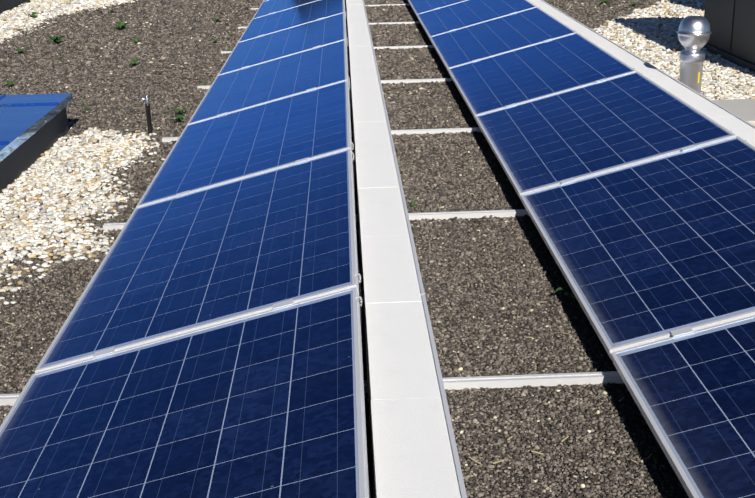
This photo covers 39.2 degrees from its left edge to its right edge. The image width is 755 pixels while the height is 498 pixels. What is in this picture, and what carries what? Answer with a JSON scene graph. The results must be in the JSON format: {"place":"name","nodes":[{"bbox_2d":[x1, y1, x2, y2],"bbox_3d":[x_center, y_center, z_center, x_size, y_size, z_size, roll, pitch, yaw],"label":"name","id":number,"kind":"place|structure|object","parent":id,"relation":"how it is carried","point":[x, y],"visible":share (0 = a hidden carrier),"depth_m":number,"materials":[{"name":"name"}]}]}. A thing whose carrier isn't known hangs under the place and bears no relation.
{"place":"outdoors","nodes":[
{"label":"outdoors","id":0,"kind":"place"},
{"bbox_2d":[0,0,752,497],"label":"stones","id":1,"kind":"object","parent":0,"point":[368,438],"depth_m":3.16,"materials":[{"name":"brown gravel"}]},
{"bbox_2d":[0,0,29,14],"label":"curb upstand","id":2,"kind":"object","parent":1,"relation":"on","point":[5,5],"depth_m":13.12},
{"bbox_2d":[0,107,68,192],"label":"skylight curb","id":3,"kind":"structure","parent":1,"relation":"on","point":[20,159],"depth_m":5.84,"materials":[{"name":"grey metal"}]},
{"bbox_2d":[0,93,72,161],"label":"skylight glass","id":4,"kind":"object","parent":3,"relation":"on","point":[24,118],"depth_m":6.03,"materials":[{"name":"glass"}]},
{"bbox_2d":[145,103,152,134],"bbox_3d":[-1.398,-0.795,6.477,0.032,0.192,0.031,-2,19,-1],"label":"post","id":5,"kind":"object","parent":1,"relation":"on","point":[148,117],"visible":0.9,"depth_m":6.47,"materials":[{"name":"black metal"}]},
{"bbox_2d":[135,95,148,103],"bbox_3d":[-1.433,-0.910,6.441,0.087,0.055,0.034,-2,19,-1],"label":"sprinkler head","id":6,"kind":"object","parent":5,"relation":"on","point":[146,100],"visible":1,"depth_m":6.44},
{"bbox_2d":[0,4,623,405],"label":"rails","id":7,"kind":"object","parent":1,"relation":"on","point":[534,380],"visible":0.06,"depth_m":3.20,"materials":[{"name":"metal"}]},
{"bbox_2d":[0,0,368,497],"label":"solar panel frame","id":8,"kind":"structure","parent":7,"relation":"on","point":[362,450],"depth_m":3.12,"materials":[{"name":"silver metal"}]},
{"bbox_2d":[0,0,358,497],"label":"glass","id":9,"kind":"object","parent":8,"relation":"in","point":[261,406],"visible":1,"depth_m":3.14,"materials":[{"name":"blue glass"}]},
{"bbox_2d":[363,0,754,497],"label":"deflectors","id":10,"kind":"object","parent":7,"relation":"on","point":[453,445],"visible":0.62,"depth_m":3.20,"materials":[{"name":"metal"}]},
{"bbox_2d":[408,0,754,497],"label":"solar panel frame","id":11,"kind":"structure","parent":7,"relation":"on","point":[612,352],"depth_m":3.87,"materials":[{"name":"silver metal"}]},
{"bbox_2d":[410,0,754,497],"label":"glass","id":12,"kind":"object","parent":11,"relation":"in","point":[656,247],"visible":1,"depth_m":4.21,"materials":[{"name":"blue glass"}]},
{"bbox_2d":[2,0,638,373],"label":"weeds","id":13,"kind":"object","parent":1,"relation":"on","point":[120,25],"visible":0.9,"depth_m":9.27,"materials":[{"name":"green plant"}]},
{"bbox_2d":[0,0,688,497],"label":"substrate grains","id":14,"kind":"object","parent":1,"relation":"on","point":[160,70],"visible":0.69,"depth_m":4.50},
{"bbox_2d":[5,17,650,464],"bbox_3d":[-1.187,-1.367,8.345,6.538,0.014,10.810,3,20,14],"label":"dry debris","id":15,"kind":"object","parent":14,"relation":"on","point":[421,233],"visible":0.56,"depth_m":3.70,"materials":[{"name":"plant"}]},
{"bbox_2d":[0,0,754,304],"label":"pebbles","id":16,"kind":"object","parent":1,"relation":"on","point":[73,149],"visible":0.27,"depth_m":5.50,"materials":[{"name":"white gravel"}]},
{"bbox_2d":[346,0,754,497],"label":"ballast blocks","id":17,"kind":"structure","parent":1,"relation":"on","point":[412,452],"depth_m":3.08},
{"bbox_2d":[345,10,370,497],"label":"string cables","id":18,"kind":"object","parent":17,"relation":"on","point":[357,252],"visible":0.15,"depth_m":3.48,"materials":[{"name":"black plastic"}]},
{"bbox_2d":[344,5,746,306],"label":"clamps","id":19,"kind":"object","parent":17,"relation":"on","point":[360,297],"visible":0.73,"depth_m":4.60,"materials":[{"name":"grey metal"}]},
{"bbox_2d":[677,16,711,93],"bbox_3d":[1.856,-1.045,6.265,0.198,0.648,0.198,-2,19,-1],"label":"roof vent","id":20,"kind":"object","parent":1,"relation":"on","point":[693,32],"visible":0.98,"depth_m":6.17,"materials":[{"name":"silver metal"}]},
{"bbox_2d":[703,0,754,72],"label":"cabinet","id":21,"kind":"object","parent":1,"relation":"on","point":[732,30],"visible":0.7,"depth_m":8.41,"materials":[{"name":"grey metal"}]},
{"bbox_2d":[712,99,754,125],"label":"concrete paver","id":22,"kind":"object","parent":1,"relation":"on","point":[744,109],"visible":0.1,"depth_m":6.58,"materials":[{"name":"white concrete"}]}
]}

